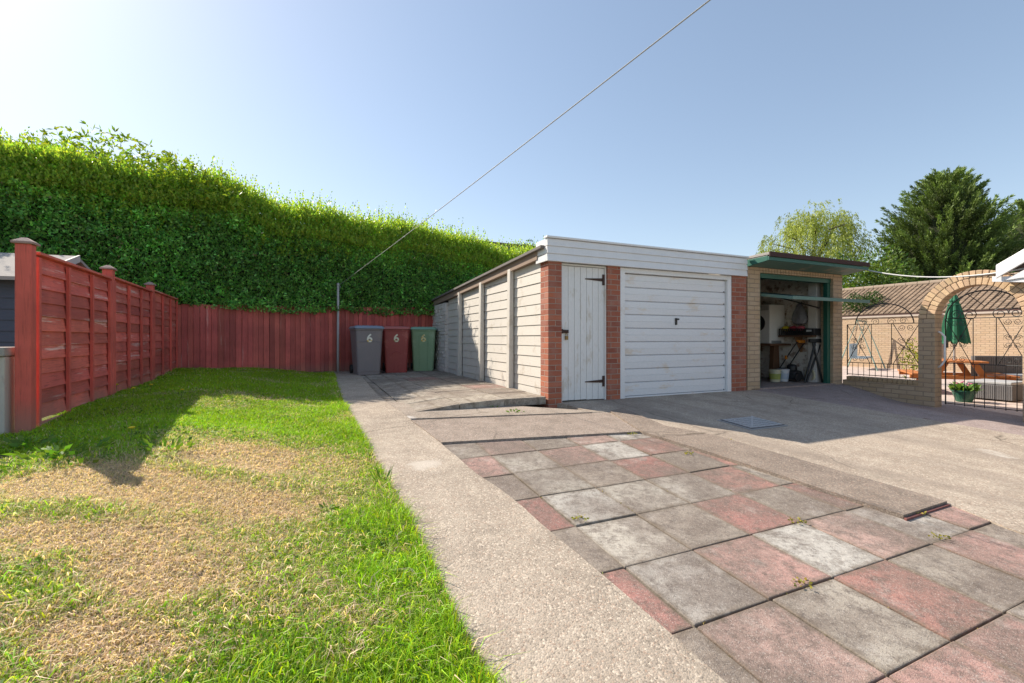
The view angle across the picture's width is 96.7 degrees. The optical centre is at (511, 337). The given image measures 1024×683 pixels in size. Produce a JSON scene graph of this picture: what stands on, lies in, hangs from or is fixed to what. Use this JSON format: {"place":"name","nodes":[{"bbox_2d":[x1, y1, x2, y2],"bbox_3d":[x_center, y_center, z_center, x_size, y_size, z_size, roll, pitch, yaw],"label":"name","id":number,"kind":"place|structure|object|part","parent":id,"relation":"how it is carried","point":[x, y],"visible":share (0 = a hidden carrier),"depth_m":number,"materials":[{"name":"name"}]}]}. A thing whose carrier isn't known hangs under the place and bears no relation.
{"place":"outdoors","nodes":[
{"label":"outdoors","id":0,"kind":"place"},
{"bbox_2d":[0,366,533,682],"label":"lawn","id":1,"kind":"structure","parent":0,"point":[87,532],"depth_m":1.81,"materials":[{"name":"plant"}]},
{"bbox_2d":[0,347,14,433],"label":"rendered wall","id":2,"kind":"structure","parent":1,"relation":"on","point":[7,389],"depth_m":3.45,"materials":[{"name":"grey paint"}]},
{"bbox_2d":[0,434,64,451],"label":"weed clump","id":3,"kind":"object","parent":1,"relation":"on","point":[21,441],"visible":0.84,"depth_m":3.12,"materials":[{"name":"green plant"}]},
{"bbox_2d":[0,436,123,472],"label":"weed clump","id":4,"kind":"object","parent":1,"relation":"on","point":[53,454],"visible":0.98,"depth_m":2.82,"materials":[{"name":"green plant"}]},
{"bbox_2d":[10,237,177,432],"bbox_3d":[-4.991,0.060,5.952,0.128,1.800,5.544,0,0,-27],"label":"panel fence","id":5,"kind":"object","parent":1,"relation":"on","point":[83,335],"visible":0.82,"depth_m":4.41,"materials":[{"name":"red wood"}]},
{"bbox_2d":[138,433,194,453],"bbox_3d":[-2.396,0.736,3.169,0.349,0.131,0.301,0,0,31],"label":"weed clump","id":6,"kind":"object","parent":1,"relation":"on","point":[164,441],"visible":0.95,"depth_m":3.15,"materials":[{"name":"green plant"}]},
{"bbox_2d":[178,304,432,372],"bbox_3d":[-4.111,0.063,9.972,5.248,1.634,0.093,0,0,-34],"label":"board fence","id":7,"kind":"object","parent":1,"relation":"on","point":[308,341],"visible":0.46,"depth_m":9.39,"materials":[{"name":"red wood"}]},
{"bbox_2d":[319,501,341,513],"bbox_3d":[-1.086,1.012,2.726,0.165,0.060,0.142,0,0,-21],"label":"weed clump","id":8,"kind":"object","parent":1,"relation":"on","point":[335,507],"visible":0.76,"depth_m":2.73,"materials":[{"name":"green plant"}]},
{"bbox_2d":[368,462,392,482],"bbox_3d":[-0.928,0.956,3.223,0.184,0.179,0.243,0,0,-7],"label":"grass tuft","id":9,"kind":"object","parent":1,"relation":"on","point":[378,477],"visible":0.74,"depth_m":3.22,"materials":[{"name":"green plant"}]},
{"bbox_2d":[350,521,412,549],"bbox_3d":[-0.707,1.068,2.433,0.322,0.066,0.286,0,0,33],"label":"weed clump","id":10,"kind":"object","parent":1,"relation":"on","point":[368,540],"visible":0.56,"depth_m":2.41,"materials":[{"name":"green plant"}]},
{"bbox_2d":[361,369,545,411],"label":"patio","id":11,"kind":"structure","parent":0,"point":[420,391],"depth_m":6.69,"materials":[{"name":"grey concrete"}]},
{"bbox_2d":[337,283,340,372],"bbox_3d":[-3.812,-0.177,10.018,0.093,2.065,0.060,0,0,0],"label":"washing line post","id":12,"kind":"object","parent":11,"relation":"on","point":[338,328],"visible":0.89,"depth_m":10.00,"materials":[{"name":"grey paint"}]},
{"bbox_2d":[338,0,709,285],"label":"washing line","id":13,"kind":"object","parent":12,"relation":"attached to","point":[561,115],"visible":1,"depth_m":3.37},
{"bbox_2d":[349,325,383,374],"bbox_3d":[-3.145,0.254,9.816,0.620,1.042,0.739,0,0,-30],"label":"wheelie bin","id":14,"kind":"object","parent":11,"relation":"on","point":[366,344],"visible":1,"depth_m":9.55,"materials":[{"name":"grey plastic"}]},
{"bbox_2d":[383,326,410,372],"bbox_3d":[-2.654,0.258,10.405,0.620,1.035,0.739,0,0,-16],"label":"wheelie bin","id":15,"kind":"object","parent":11,"relation":"on","point":[396,340],"visible":0.94,"depth_m":10.11,"materials":[{"name":"red plastic"}]},
{"bbox_2d":[410,327,436,370],"bbox_3d":[-2.143,0.254,10.959,0.620,1.042,0.739,0,0,-13],"label":"wheelie bin","id":16,"kind":"object","parent":11,"relation":"on","point":[423,343],"visible":0.95,"depth_m":10.66,"materials":[{"name":"green plastic"}]},
{"bbox_2d":[385,401,606,419],"bbox_3d":[-0.331,0.925,5.376,2.913,0.155,0.979,0,0,9],"label":"concrete strip","id":17,"kind":"object","parent":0,"point":[408,410],"visible":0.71,"depth_m":5.43,"materials":[{"name":"grey concrete"}]},
{"bbox_2d":[0,0,1023,287],"label":"sky","id":18,"kind":"structure","parent":0,"point":[746,113],"materials":[{"name":"blue"}]},
{"bbox_2d":[334,372,726,682],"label":"path","id":19,"kind":"structure","parent":0,"point":[560,610],"depth_m":2.07,"materials":[{"name":"concrete"}]},
{"bbox_2d":[525,405,545,407],"bbox_3d":[-1.624,0.930,8.416,1.925,0.243,6.120,0,0,-24],"label":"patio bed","id":20,"kind":"object","parent":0,"point":[534,406],"depth_m":6.16,"materials":[{"name":"grey concrete"}]},
{"bbox_2d":[339,418,1023,682],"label":"paving","id":21,"kind":"structure","parent":0,"point":[692,547],"depth_m":2.33,"materials":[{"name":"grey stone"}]},
{"bbox_2d":[411,413,639,443],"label":"concrete slab","id":22,"kind":"structure","parent":21,"relation":"on","point":[468,430],"depth_m":4.75,"materials":[{"name":"grey concrete"}]},
{"bbox_2d":[571,513,588,520],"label":"moss tuft","id":23,"kind":"object","parent":21,"relation":"on","point":[581,516],"visible":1,"depth_m":2.73,"materials":[{"name":"green plant"}]},
{"bbox_2d":[506,438,977,661],"bbox_3d":[3.272,1.169,2.904,5.854,0.448,6.152,0,0,-24],"label":"joint moss","id":24,"kind":"object","parent":21,"relation":"on","point":[667,491],"visible":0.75,"depth_m":2.99,"materials":[{"name":"green plant"}]},
{"bbox_2d":[610,408,946,518],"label":"concrete kerb slab","id":25,"kind":"structure","parent":21,"relation":"on","point":[898,502],"depth_m":3.65,"materials":[{"name":"grey concrete"}]},
{"bbox_2d":[788,517,806,523],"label":"moss tuft","id":26,"kind":"object","parent":21,"relation":"on","point":[797,521],"visible":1,"depth_m":2.78,"materials":[{"name":"green plant"}]},
{"bbox_2d":[792,577,812,588],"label":"moss tuft","id":27,"kind":"object","parent":21,"relation":"on","point":[803,581],"visible":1,"depth_m":2.13,"materials":[{"name":"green plant"}]},
{"bbox_2d":[904,504,949,520],"bbox_3d":[2.726,1.183,2.982,0.564,0.102,0.015,0,0,-26],"label":"edging strip","id":28,"kind":"object","parent":21,"relation":"on","point":[921,514],"visible":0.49,"depth_m":2.95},
{"bbox_2d":[928,532,950,538],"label":"moss tuft","id":29,"kind":"object","parent":21,"relation":"on","point":[940,535],"visible":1,"depth_m":2.63,"materials":[{"name":"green plant"}]},
{"bbox_2d":[557,390,1023,534],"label":"driveway","id":30,"kind":"structure","parent":0,"point":[978,472],"depth_m":4.66,"materials":[{"name":"concrete"}]},
{"bbox_2d":[429,235,748,407],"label":"garage","id":31,"kind":"structure","parent":30,"relation":"on","point":[554,320],"depth_m":6.84,"materials":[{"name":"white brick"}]},
{"bbox_2d":[562,263,605,400],"bbox_3d":[0.979,-0.056,6.326,0.750,1.913,0.108,0,0,-24],"label":"side door","id":32,"kind":"structure","parent":31,"relation":"in","point":[583,286],"depth_m":6.31,"materials":[{"name":"white paint"}]},
{"bbox_2d":[620,267,730,398],"bbox_3d":[2.549,-0.056,7.025,2.230,1.913,0.100,0,0,-24],"label":"garage door","id":33,"kind":"structure","parent":31,"relation":"in","point":[680,298],"depth_m":6.99,"materials":[{"name":"white paint"}]},
{"bbox_2d":[717,416,787,429],"bbox_3d":[2.781,0.990,5.274,0.600,0.050,0.460,0,4,-24],"label":"drain cover","id":34,"kind":"object","parent":30,"relation":"on","point":[752,423],"visible":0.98,"depth_m":5.20,"materials":[{"name":"metal"}]},
{"bbox_2d":[805,369,815,379],"bbox_3d":[5.809,0.714,8.863,0.060,0.272,0.272,0,0,-4],"label":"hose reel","id":35,"kind":"object","parent":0,"point":[814,374],"visible":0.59,"depth_m":8.75,"materials":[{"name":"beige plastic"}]},
{"bbox_2d":[756,383,1023,435],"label":"neighbour driveway","id":36,"kind":"structure","parent":0,"point":[845,395],"depth_m":6.81,"materials":[{"name":"grey concrete"}]},
{"bbox_2d":[713,251,869,389],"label":"open garage","id":37,"kind":"structure","parent":36,"relation":"on","point":[812,284],"depth_m":8.53,"materials":[{"name":"brick"}]},
{"bbox_2d":[768,369,780,381],"bbox_3d":[5.100,0.729,8.830,0.224,0.240,0.224,0,0,-24],"label":"bucket","id":38,"kind":"object","parent":37,"relation":"on","point":[774,375],"visible":1,"depth_m":8.75,"materials":[{"name":"plastic"}]},
{"bbox_2d":[760,343,790,368],"bbox_3d":[5.273,0.482,9.543,0.620,0.733,0.780,0,0,-24],"label":"table","id":39,"kind":"object","parent":37,"relation":"in","point":[774,363],"visible":0.36,"depth_m":9.29,"materials":[{"name":"brown wood"}]},
{"bbox_2d":[760,304,784,343],"bbox_3d":[5.317,-0.285,9.595,0.476,0.800,0.582,0,0,-24],"label":"tumble dryer","id":40,"kind":"object","parent":39,"relation":"on","point":[772,319],"visible":0.48,"depth_m":9.33,"materials":[{"name":"white metal"}]},
{"bbox_3d":[5.117,-0.305,9.484,0.020,0.340,0.340,0,0,-24],"label":"door","id":41,"kind":"part","parent":40,"relation":"part of","materials":[{"name":"black plastic"}]},
{"bbox_2d":[780,369,789,381],"bbox_3d":[5.319,0.729,8.928,0.224,0.240,0.224,0,0,-24],"label":"bucket","id":42,"kind":"object","parent":37,"relation":"on","point":[784,375],"visible":0.69,"depth_m":8.84,"materials":[{"name":"plastic"}]},
{"bbox_2d":[779,340,804,381],"bbox_3d":[5.538,0.441,9.009,0.435,0.804,0.469,0,0,-24],"label":"lawn mower","id":43,"kind":"object","parent":37,"relation":"on","point":[795,374],"visible":0.68,"depth_m":8.89,"materials":[{"name":"black plastic"}]},
{"bbox_2d":[778,335,815,351],"bbox_3d":[5.704,0.115,9.041,0.275,0.330,0.690,0,0,-24],"label":"wall shelf","id":44,"kind":"object","parent":37,"relation":"attached to","point":[798,337],"depth_m":9.06,"materials":[{"name":"brown wood"}]},
{"bbox_2d":[779,326,805,334],"bbox_3d":[5.636,-0.146,9.112,0.212,0.190,0.475,0,0,-24],"label":"wire basket","id":45,"kind":"object","parent":44,"relation":"on","point":[794,330],"visible":0.93,"depth_m":9.06,"materials":[{"name":"black metal"}]},
{"bbox_2d":[803,328,820,334],"bbox_3d":[5.790,-0.116,8.789,0.214,0.130,0.220,0,0,-24],"label":"toolbox","id":46,"kind":"object","parent":44,"relation":"on","point":[813,331],"visible":0.94,"depth_m":8.71,"materials":[{"name":"black plastic"}]},
{"bbox_2d":[791,302,807,324],"bbox_3d":[5.739,-0.489,9.072,0.176,0.472,0.324,0,0,-24],"label":"carrier bag","id":47,"kind":"object","parent":37,"relation":"hanging from","point":[799,316],"visible":0.96,"depth_m":9.02,"materials":[{"name":"grey plastic"}]},
{"bbox_2d":[804,339,822,382],"bbox_3d":[5.757,0.437,8.706,0.437,0.837,0.116,0,0,-4],"label":"folding workbench","id":48,"kind":"object","parent":37,"relation":"on","point":[813,342],"visible":0.9,"depth_m":8.70,"materials":[{"name":"black metal"}]},
{"bbox_2d":[867,268,1023,277],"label":"cable","id":49,"kind":"object","parent":37,"relation":"attached to","point":[942,276],"visible":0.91,"depth_m":7.28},
{"bbox_2d":[842,366,1022,415],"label":"garden patio","id":50,"kind":"structure","parent":0,"point":[978,401],"depth_m":9.02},
{"bbox_2d":[842,320,885,370],"bbox_3d":[13.522,0.265,17.600,1.956,1.887,1.253,0,0,-44],"label":"swing seat","id":51,"kind":"object","parent":50,"relation":"on","point":[851,350],"visible":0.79,"depth_m":17.34,"materials":[{"name":"green metal"}]},
{"bbox_2d":[897,338,917,379],"bbox_3d":[10.656,0.586,12.012,0.745,1.235,0.718,0,0,38],"label":"yellow shrub","id":52,"kind":"object","parent":50,"relation":"on","point":[909,355],"visible":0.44,"depth_m":12.04,"materials":[{"name":"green plant"}]},
{"bbox_2d":[842,272,1021,316],"bbox_3d":[20.438,-0.715,17.690,5.950,3.829,14.833,0,0,-24],"label":"neighbour bungalow","id":53,"kind":"object","parent":50,"relation":"on","point":[909,296],"visible":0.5,"depth_m":20.18,"materials":[{"name":"tile"}]},
{"bbox_2d":[942,295,970,382],"bbox_3d":[9.719,0.090,10.000,0.505,2.220,0.505,0,0,-28],"label":"parasol","id":54,"kind":"object","parent":50,"relation":"on","point":[958,329],"visible":0.74,"depth_m":9.91,"materials":[{"name":"fabric"}]},
{"bbox_2d":[897,358,1019,380],"bbox_3d":[9.769,0.843,10.100,1.640,0.715,1.500,0,0,31],"label":"picnic table","id":55,"kind":"object","parent":50,"relation":"on","point":[979,370],"visible":0.52,"depth_m":9.62,"materials":[{"name":"orange wood"}]},
{"bbox_2d":[948,381,983,402],"bbox_3d":[8.531,1.010,8.543,0.497,0.381,0.499,0,0,-41],"label":"potted plant","id":56,"kind":"object","parent":50,"relation":"on","point":[959,393],"visible":0.88,"depth_m":8.46,"materials":[{"name":"green plant"}]},
{"bbox_2d":[966,379,1022,400],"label":"rattan footstool","id":57,"kind":"object","parent":50,"relation":"on","point":[1011,390],"visible":0.81,"depth_m":8.61,"materials":[{"name":"grey wicker"}]},
{"bbox_2d":[971,356,1022,380],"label":"rattan sofa","id":58,"kind":"object","parent":50,"relation":"on","point":[1010,370],"visible":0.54,"depth_m":10.06,"materials":[{"name":"grey wicker"}]},
{"bbox_2d":[942,404,1022,418],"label":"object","id":59,"kind":"structure","parent":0,"point":[986,411],"depth_m":7.19,"materials":[{"name":"grey concrete"}]},
{"bbox_3d":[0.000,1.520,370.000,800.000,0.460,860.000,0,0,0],"label":"ground","id":60,"kind":"structure","parent":0,"visible":0},
{"bbox_2d":[0,253,90,346],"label":"garden shed","id":61,"kind":"structure","parent":60,"relation":"on","point":[7,299],"depth_m":5.17,"materials":[{"name":"wood"}]},
{"bbox_2d":[2,120,243,222],"bbox_3d":[-8.964,-1.384,8.971,7.855,5.468,2.862,0,0,0],"label":"chestnut tree","id":62,"kind":"object","parent":60,"relation":"on","point":[167,156],"visible":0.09,"depth_m":8.54,"materials":[{"name":"green plant"}]},
{"bbox_2d":[0,124,543,370],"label":"hedge","id":63,"kind":"object","parent":60,"relation":"on","point":[252,252],"visible":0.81,"depth_m":8.93,"materials":[{"name":"green plant"}]},
{"bbox_2d":[489,242,532,250],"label":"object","id":64,"kind":"structure","parent":60,"relation":"on","point":[508,245],"depth_m":25.15,"materials":[{"name":"green plant"}]},
{"bbox_2d":[519,240,535,249],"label":"slender shrub","id":65,"kind":"object","parent":60,"relation":"on","point":[527,244],"visible":0.1,"depth_m":16.92,"materials":[{"name":"green plant"}]},
{"bbox_2d":[755,198,893,284],"bbox_3d":[21.554,-3.976,32.233,8.194,10.968,8.996,0,0,-13],"label":"willow tree","id":66,"kind":"object","parent":60,"relation":"on","point":[797,232],"visible":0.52,"depth_m":30.36,"materials":[{"name":"green plant"}]},
{"bbox_2d":[842,290,892,315],"bbox_3d":[16.684,-0.443,21.509,2.052,3.686,1.927,0,0,-32],"label":"climbing shrub","id":67,"kind":"object","parent":60,"relation":"on","point":[851,304],"visible":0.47,"depth_m":21.32,"materials":[{"name":"green plant"}]},
{"bbox_2d":[836,243,931,315],"bbox_3d":[21.270,-2.083,26.980,5.171,6.966,5.492,0,0,-42],"label":"leafy tree","id":68,"kind":"object","parent":60,"relation":"on","point":[866,278],"visible":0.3,"depth_m":26.18,"materials":[{"name":"green plant"}]},
{"bbox_2d":[842,310,1022,372],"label":"garden wall","id":69,"kind":"structure","parent":60,"relation":"on","point":[984,336],"depth_m":17.21,"materials":[{"name":"brick"}]},
{"bbox_2d":[843,270,1023,421],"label":"arched wall","id":70,"kind":"structure","parent":60,"relation":"on","point":[925,389],"depth_m":7.42,"materials":[{"name":"brick"}]},
{"bbox_2d":[847,303,917,378],"bbox_3d":[6.598,0.041,8.133,0.017,1.318,1.140,0,0,-24],"label":"iron railing","id":71,"kind":"object","parent":70,"relation":"on","point":[893,364],"visible":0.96,"depth_m":8.11,"materials":[{"name":"black metal"}]},
{"bbox_2d":[938,331,945,367],"bbox_3d":[6.946,0.189,7.357,0.030,0.604,0.110,0,0,-24],"label":"door handle bar","id":72,"kind":"object","parent":70,"relation":"attached to","point":[944,360],"depth_m":7.31,"materials":[{"name":"white paint"}]},
{"bbox_2d":[945,290,1022,411],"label":"iron gate","id":73,"kind":"structure","parent":70,"relation":"attached to","point":[960,345],"depth_m":7.00,"materials":[{"name":"black metal"}]},
{"bbox_2d":[872,166,1023,284],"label":"conifer tree","id":74,"kind":"object","parent":60,"relation":"on","point":[952,227],"visible":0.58,"depth_m":28.41,"materials":[{"name":"green plant"}]},
{"bbox_2d":[992,249,1023,281],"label":"bungalow","id":75,"kind":"object","parent":60,"relation":"on","point":[1015,261],"visible":1,"depth_m":6.46,"materials":[{"name":"paint"}]},
{"bbox_2d":[993,198,1023,269],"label":"conifer tree","id":76,"kind":"object","parent":60,"relation":"on","point":[1020,204],"visible":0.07,"depth_m":33.81,"materials":[{"name":"green plant"}]}
]}

